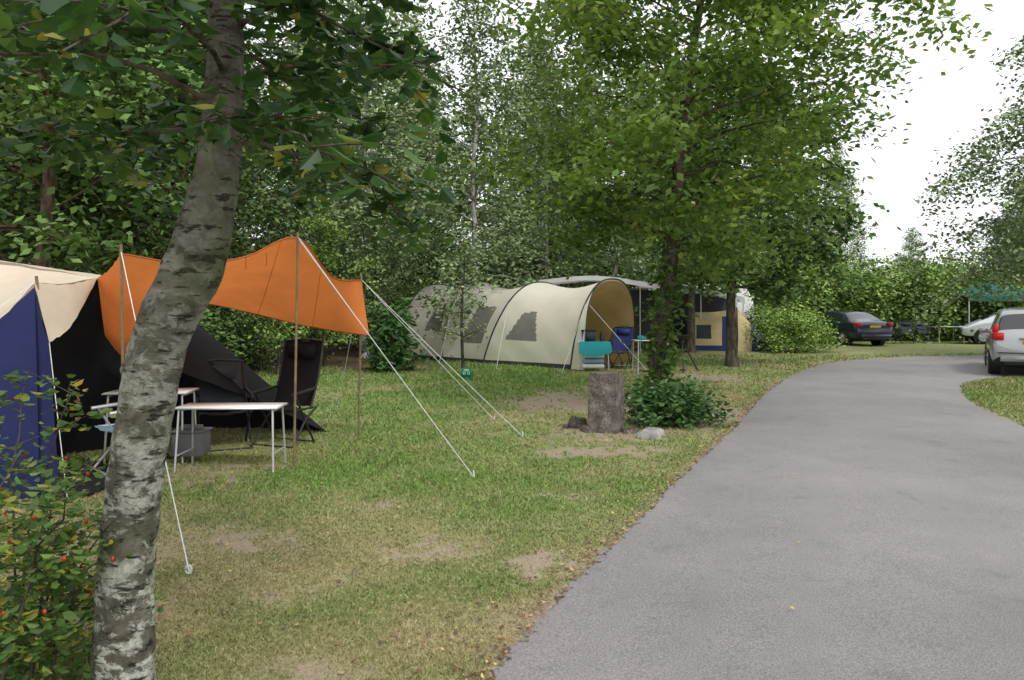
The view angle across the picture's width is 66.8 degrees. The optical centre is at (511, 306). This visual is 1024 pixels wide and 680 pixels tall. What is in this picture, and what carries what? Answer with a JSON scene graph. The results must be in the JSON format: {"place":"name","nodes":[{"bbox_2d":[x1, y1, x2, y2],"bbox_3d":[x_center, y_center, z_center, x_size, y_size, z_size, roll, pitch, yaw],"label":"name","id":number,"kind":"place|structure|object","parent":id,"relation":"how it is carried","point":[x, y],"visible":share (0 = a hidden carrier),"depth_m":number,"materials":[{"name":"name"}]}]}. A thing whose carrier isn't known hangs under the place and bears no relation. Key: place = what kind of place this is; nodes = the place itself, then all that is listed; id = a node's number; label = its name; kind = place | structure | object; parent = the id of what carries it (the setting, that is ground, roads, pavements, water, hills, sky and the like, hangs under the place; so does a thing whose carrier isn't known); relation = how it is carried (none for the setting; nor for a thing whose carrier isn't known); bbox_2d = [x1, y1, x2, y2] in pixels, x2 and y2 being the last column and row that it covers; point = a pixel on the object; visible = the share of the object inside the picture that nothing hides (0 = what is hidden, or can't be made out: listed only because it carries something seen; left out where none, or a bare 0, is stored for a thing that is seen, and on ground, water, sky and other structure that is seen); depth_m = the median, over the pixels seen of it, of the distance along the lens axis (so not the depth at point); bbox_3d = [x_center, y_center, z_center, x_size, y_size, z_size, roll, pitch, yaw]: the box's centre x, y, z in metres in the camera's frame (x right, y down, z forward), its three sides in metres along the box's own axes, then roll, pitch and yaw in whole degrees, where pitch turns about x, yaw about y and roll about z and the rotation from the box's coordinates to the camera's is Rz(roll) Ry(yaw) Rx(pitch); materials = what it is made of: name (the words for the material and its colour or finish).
{"place":"outdoors","nodes":[
{"label":"outdoors","id":0,"kind":"place"},
{"bbox_2d":[0,337,1023,679],"bbox_3d":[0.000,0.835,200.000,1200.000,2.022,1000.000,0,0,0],"label":"ground","id":1,"kind":"structure","parent":0,"point":[534,403],"depth_m":6.05,"materials":[{"name":"green plant"}]},
{"bbox_2d":[0,369,169,679],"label":"rose shrub","id":2,"kind":"object","parent":1,"relation":"on","point":[22,625],"visible":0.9,"depth_m":2.96,"materials":[{"name":"green plant"}]},
{"bbox_2d":[91,402,117,474],"bbox_3d":[-3.676,1.153,7.592,0.645,0.891,0.580,0,0,-44],"label":"camping chair","id":3,"kind":"object","parent":1,"relation":"on","point":[108,427],"visible":0.13,"depth_m":7.61,"materials":[{"name":"metal"}]},
{"bbox_2d":[101,388,199,462],"bbox_3d":[-3.750,1.231,8.100,0.820,0.719,0.512,0,0,-6],"label":"folding table","id":4,"kind":"object","parent":1,"relation":"on","point":[185,391],"visible":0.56,"depth_m":7.92,"materials":[{"name":"white metal"}]},
{"bbox_2d":[171,424,212,456],"bbox_3d":[-3.300,1.370,8.000,0.340,0.300,0.300,0,0,0],"label":"plastic crate","id":5,"kind":"object","parent":1,"relation":"on","point":[202,441],"visible":0.79,"depth_m":7.87,"materials":[{"name":"grey plastic"}]},
{"bbox_2d":[193,359,253,451],"bbox_3d":[-3.279,1.103,8.803,0.580,0.991,0.645,0,0,-29],"label":"camping chair","id":6,"kind":"object","parent":1,"relation":"on","point":[208,392],"visible":0.69,"depth_m":8.96,"materials":[{"name":"black fabric"}]},
{"bbox_2d":[173,402,287,472],"bbox_3d":[-2.770,1.282,7.680,1.000,0.619,0.462,0,0,-1],"label":"folding table","id":7,"kind":"object","parent":1,"relation":"on","point":[272,406],"visible":0.99,"depth_m":7.57,"materials":[{"name":"white metal"}]},
{"bbox_2d":[0,0,494,679],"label":"leaning tree","id":8,"kind":"object","parent":1,"relation":"on","point":[182,290],"visible":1,"depth_m":3.04,"materials":[{"name":"green plant"}]},
{"bbox_2d":[221,309,285,370],"bbox_3d":[-6.308,0.375,19.458,1.852,2.470,1.883,0,0,43],"label":"sapling tree","id":9,"kind":"object","parent":1,"relation":"on","point":[256,345],"visible":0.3,"depth_m":19.44,"materials":[{"name":"green plant"}]},
{"bbox_2d":[0,233,523,573],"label":"awning tent","id":10,"kind":"object","parent":1,"relation":"on","point":[60,324],"visible":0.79,"depth_m":8.17,"materials":[{"name":"orange fabric"}]},
{"bbox_2d":[239,313,313,373],"bbox_3d":[-5.559,0.465,18.658,2.010,2.277,2.109,0,0,0],"label":"sapling tree","id":11,"kind":"object","parent":1,"relation":"on","point":[280,337],"visible":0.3,"depth_m":18.56,"materials":[{"name":"green plant"}]},
{"bbox_2d":[252,338,324,448],"bbox_3d":[-2.599,0.988,9.057,0.580,1.221,0.645,0,0,20],"label":"camping chair","id":12,"kind":"object","parent":1,"relation":"on","point":[309,355],"visible":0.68,"depth_m":9.23,"materials":[{"name":"black fabric"}]},
{"bbox_2d":[6,213,657,367],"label":"forest undergrowth","id":13,"kind":"object","parent":1,"relation":"on","point":[212,319],"visible":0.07,"depth_m":23.64,"materials":[{"name":"green plant"}]},
{"bbox_2d":[288,194,391,365],"bbox_3d":[-4.803,-0.746,20.928,3.080,4.699,2.822,0,0,-33],"label":"sapling tree","id":14,"kind":"object","parent":1,"relation":"on","point":[322,251],"visible":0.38,"depth_m":20.64,"materials":[{"name":"green plant"}]},
{"bbox_2d":[0,0,723,358],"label":"birch forest","id":15,"kind":"object","parent":1,"relation":"on","point":[66,218],"visible":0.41,"depth_m":23.30,"materials":[{"name":"green plant"}]},
{"bbox_2d":[328,211,427,354],"bbox_3d":[-4.399,-0.774,24.632,2.642,4.769,2.943,0,0,32],"label":"sapling tree","id":16,"kind":"object","parent":1,"relation":"on","point":[384,297],"visible":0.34,"depth_m":24.32,"materials":[{"name":"green plant"}]},
{"bbox_2d":[361,295,432,371],"bbox_3d":[-2.818,0.708,18.729,1.866,2.044,1.717,0,0,0],"label":"rhododendron bush","id":17,"kind":"object","parent":1,"relation":"on","point":[394,342],"visible":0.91,"depth_m":18.58,"materials":[{"name":"green plant"}]},
{"bbox_2d":[0,378,799,679],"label":"fallen leaves","id":18,"kind":"object","parent":1,"relation":"on","point":[508,652],"visible":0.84,"depth_m":4.95,"materials":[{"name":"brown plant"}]},
{"bbox_2d":[426,218,495,367],"bbox_3d":[-1.213,-0.364,19.895,1.590,3.938,1.638,0,0,-25],"label":"sapling tree","id":19,"kind":"object","parent":1,"relation":"on","point":[469,268],"visible":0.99,"depth_m":19.95,"materials":[{"name":"green plant"}]},
{"bbox_2d":[461,368,471,380],"bbox_3d":[-0.970,1.450,16.500,0.220,0.300,0.030,0,0,-6],"label":"pitch number sign","id":20,"kind":"object","parent":1,"relation":"on","point":[466,372],"visible":0.91,"depth_m":16.49,"materials":[{"name":"green paint"}]},
{"bbox_2d":[362,278,646,371],"bbox_3d":[-0.250,0.411,22.612,10.598,2.386,4.521,0,0,40],"label":"tunnel tent","id":21,"kind":"object","parent":1,"relation":"on","point":[541,323],"visible":0.77,"depth_m":21.62,"materials":[{"name":"beige fabric"}]},
{"bbox_2d":[562,423,568,428],"bbox_3d":[0.708,1.597,10.300,0.093,0.108,0.142,0,0,18],"label":"rock","id":22,"kind":"object","parent":1,"relation":"on","point":[564,426],"visible":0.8,"depth_m":10.26,"materials":[{"name":"stone"}]},
{"bbox_2d":[568,415,586,428],"bbox_3d":[0.871,1.546,10.354,0.276,0.204,0.195,0,0,0],"label":"rock","id":23,"kind":"object","parent":1,"relation":"on","point":[576,422],"visible":0.76,"depth_m":10.27,"materials":[{"name":"stone"}]},
{"bbox_2d":[579,424,592,432],"bbox_3d":[0.978,1.591,10.008,0.163,0.133,0.208,0,0,-27],"label":"rock","id":24,"kind":"object","parent":1,"relation":"on","point":[587,428],"visible":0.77,"depth_m":9.93,"materials":[{"name":"stone"}]},
{"bbox_2d":[582,355,603,367],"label":"storage boxes","id":25,"kind":"object","parent":1,"relation":"on","point":[591,359],"visible":0.9,"depth_m":19.54,"materials":[{"name":"white plastic"}]},
{"bbox_2d":[577,342,608,370],"bbox_3d":[2.080,1.251,19.800,0.820,0.699,0.562,0,0,6],"label":"camping table","id":26,"kind":"object","parent":1,"relation":"on","point":[579,363],"visible":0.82,"depth_m":19.57,"materials":[{"name":"grey metal"}]},
{"bbox_2d":[579,341,611,356],"bbox_3d":[2.090,1.064,19.775,0.840,0.379,0.690,0,0,0],"label":"turquoise tablecloth","id":27,"kind":"object","parent":26,"relation":"on","point":[594,348],"visible":0.91,"depth_m":19.46,"materials":[{"name":"fabric"}]},
{"bbox_2d":[581,329,603,340],"bbox_3d":[2.059,0.733,19.850,0.597,0.295,0.280,0,0,0],"label":"camp stove","id":28,"kind":"object","parent":27,"relation":"on","point":[590,334],"visible":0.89,"depth_m":19.73,"materials":[{"name":"grey metal"}]},
{"bbox_2d":[587,371,624,433],"bbox_3d":[1.218,1.246,10.050,0.397,0.803,0.404,0,0,26],"label":"tree stump","id":29,"kind":"object","parent":1,"relation":"on","point":[606,411],"visible":0.88,"depth_m":9.90,"materials":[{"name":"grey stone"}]},
{"bbox_2d":[599,327,623,365],"bbox_3d":[2.797,1.088,21.438,0.645,1.041,0.580,0,0,-38],"label":"camping chair","id":30,"kind":"object","parent":1,"relation":"on","point":[617,351],"visible":0.25,"depth_m":21.54,"materials":[{"name":"metal"}]},
{"bbox_2d":[606,326,633,368],"bbox_3d":[2.829,1.063,20.353,0.580,1.091,0.645,0,0,29],"label":"camping chair","id":31,"kind":"object","parent":1,"relation":"on","point":[624,335],"visible":0.84,"depth_m":20.52,"materials":[{"name":"blue fabric"}]},
{"bbox_2d":[621,427,639,433],"bbox_3d":[1.511,1.592,9.897,0.222,0.115,0.182,0,0,-9],"label":"rock","id":32,"kind":"object","parent":1,"relation":"on","point":[632,430],"visible":0.72,"depth_m":9.84,"materials":[{"name":"stone"}]},
{"bbox_2d":[533,276,744,351],"bbox_3d":[4.600,0.271,28.483,7.800,2.669,3.835,0,0,0],"label":"caravan awning","id":33,"kind":"object","parent":1,"relation":"on","point":[640,295],"visible":0.21,"depth_m":28.20,"materials":[{"name":"white fabric"}]},
{"bbox_2d":[632,339,667,370],"bbox_3d":[3.350,1.201,18.800,0.820,0.799,0.562,0,0,-6],"label":"camping table","id":34,"kind":"object","parent":1,"relation":"on","point":[635,340],"visible":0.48,"depth_m":18.60,"materials":[{"name":"white metal"}]},
{"bbox_2d":[637,335,646,339],"bbox_3d":[3.315,0.750,18.800,0.530,0.100,0.280,0,0,0],"label":"washing up bowl","id":35,"kind":"object","parent":34,"relation":"on","point":[640,337],"visible":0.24,"depth_m":18.68,"materials":[{"name":"teal plastic"}]},
{"bbox_2d":[636,427,665,439],"bbox_3d":[1.721,1.579,9.590,0.316,0.133,0.423,0,0,27],"label":"rock","id":36,"kind":"object","parent":1,"relation":"on","point":[651,432],"visible":0.82,"depth_m":9.48,"materials":[{"name":"grey stone"}]},
{"bbox_2d":[624,374,739,428],"bbox_3d":[2.157,1.281,10.534,1.755,0.740,1.419,0,0,0],"label":"green plant","id":37,"kind":"object","parent":1,"relation":"on","point":[667,407],"visible":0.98,"depth_m":10.29,"materials":[{"name":"green plant"}]},
{"bbox_2d":[670,335,697,372],"bbox_3d":[4.229,1.155,19.107,0.852,0.910,0.798,0,0,0],"label":"tripod barbecue","id":38,"kind":"object","parent":1,"relation":"on","point":[681,337],"visible":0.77,"depth_m":19.11,"materials":[{"name":"black metal"}]},
{"bbox_2d":[613,112,762,352],"bbox_3d":[6.276,-2.773,26.751,5.537,8.772,6.196,0,0,0],"label":"broadleaf tree","id":39,"kind":"object","parent":1,"relation":"on","point":[690,345],"visible":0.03,"depth_m":26.92,"materials":[{"name":"green plant"}]},
{"bbox_2d":[635,284,753,321],"bbox_3d":[7.625,0.290,31.782,5.750,2.620,2.170,0,0,2],"label":"caravan","id":40,"kind":"object","parent":1,"relation":"on","point":[739,305],"visible":0.02,"depth_m":30.69,"materials":[{"name":"white metal"}]},
{"bbox_2d":[437,0,994,406],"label":"broadleaf tree","id":41,"kind":"object","parent":1,"relation":"on","point":[641,143],"visible":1,"depth_m":11.55,"materials":[{"name":"green plant"}]},
{"bbox_2d":[680,307,777,350],"bbox_3d":[8.002,0.808,28.774,3.430,1.587,2.344,0,0,14],"label":"dome tent","id":42,"kind":"object","parent":1,"relation":"on","point":[710,331],"visible":0.53,"depth_m":27.98,"materials":[{"name":"beige fabric"}]},
{"bbox_2d":[608,48,896,366],"bbox_3d":[7.006,-2.660,21.078,7.925,8.531,6.514,0,0,-27],"label":"broadleaf tree","id":43,"kind":"object","parent":1,"relation":"on","point":[771,288],"visible":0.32,"depth_m":20.29,"materials":[{"name":"green plant"}]},
{"bbox_2d":[742,298,790,347],"bbox_3d":[9.697,0.631,29.347,2.409,2.029,2.093,0,0,-19],"label":"round shrub","id":44,"kind":"object","parent":1,"relation":"on","point":[762,311],"visible":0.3,"depth_m":29.21,"materials":[{"name":"green plant"}]},
{"bbox_2d":[742,301,849,353],"bbox_3d":[9.951,0.723,27.459,3.621,1.878,2.881,0,0,0],"label":"round shrub","id":45,"kind":"object","parent":1,"relation":"on","point":[802,325],"visible":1,"depth_m":27.02,"materials":[{"name":"green plant"}]},
{"bbox_2d":[607,145,1023,280],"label":"distant trees","id":46,"kind":"object","parent":1,"relation":"on","point":[906,246],"visible":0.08,"depth_m":43.45,"materials":[{"name":"green plant"}]},
{"bbox_2d":[629,237,1023,341],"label":"hedge","id":47,"kind":"object","parent":1,"relation":"on","point":[903,303],"visible":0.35,"depth_m":36.07,"materials":[{"name":"green plant"}]},
{"bbox_2d":[806,310,892,345],"bbox_3d":[14.207,0.903,33.366,2.060,1.503,4.470,0,0,-11],"label":"parked sedan","id":48,"kind":"object","parent":1,"relation":"on","point":[859,326],"visible":0.7,"depth_m":31.64,"materials":[{"name":"black paint"}]},
{"bbox_2d":[885,321,902,343],"bbox_3d":[16.376,1.113,33.456,0.580,0.991,0.645,0,0,-23],"label":"camping chair","id":49,"kind":"object","parent":1,"relation":"on","point":[893,332],"visible":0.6,"depth_m":33.47,"materials":[{"name":"black plastic"}]},
{"bbox_2d":[899,321,915,343],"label":"camping chair","id":50,"kind":"object","parent":1,"relation":"on","point":[905,327],"visible":0.85,"depth_m":34.04,"materials":[{"name":"grey fabric"}]},
{"bbox_2d":[914,321,935,343],"bbox_3d":[18.088,1.113,34.059,0.580,0.991,0.645,0,0,-11],"label":"camping chair","id":51,"kind":"object","parent":1,"relation":"on","point":[921,327],"visible":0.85,"depth_m":34.20,"materials":[{"name":"grey fabric"}]},
{"bbox_2d":[869,35,1023,355],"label":"birch tree","id":52,"kind":"object","parent":1,"relation":"on","point":[1015,265],"visible":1,"depth_m":25.62,"materials":[{"name":"green plant"}]},
{"bbox_2d":[928,326,964,343],"bbox_3d":[19.000,1.231,34.000,1.220,0.739,0.762,0,0,-6],"label":"picnic table","id":53,"kind":"object","parent":1,"relation":"on","point":[946,326],"visible":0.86,"depth_m":33.92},
{"bbox_2d":[953,321,970,342],"bbox_3d":[19.944,1.113,34.422,0.645,0.991,0.580,0,0,21],"label":"camping chair","id":54,"kind":"object","parent":1,"relation":"on","point":[955,324],"visible":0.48,"depth_m":34.34,"materials":[{"name":"black fabric"}]},
{"bbox_2d":[941,282,1023,341],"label":"green gazebo","id":55,"kind":"object","parent":1,"relation":"on","point":[986,295],"visible":0.24,"depth_m":35.02,"materials":[{"name":"fabric"}]},
{"bbox_2d":[957,307,1016,343],"bbox_3d":[21.695,0.838,33.402,4.390,1.634,2.060,0,0,25],"label":"parked hatchback","id":56,"kind":"object","parent":1,"relation":"on","point":[976,336],"visible":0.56,"depth_m":33.33,"materials":[{"name":"silver metal"}]},
{"bbox_2d":[979,307,1023,374],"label":"parked estate car","id":57,"kind":"object","parent":1,"relation":"on","point":[1004,344],"visible":0.98,"depth_m":17.66,"materials":[{"name":"silver metal"}]},
{"bbox_2d":[60,0,1023,285],"label":"sky","id":58,"kind":"structure","parent":0,"point":[941,106],"materials":[{"name":"white"}]},
{"bbox_2d":[493,355,1023,679],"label":"asphalt road","id":59,"kind":"structure","parent":0,"point":[894,505],"depth_m":4.90,"materials":[{"name":"grey asphalt"}]}
]}

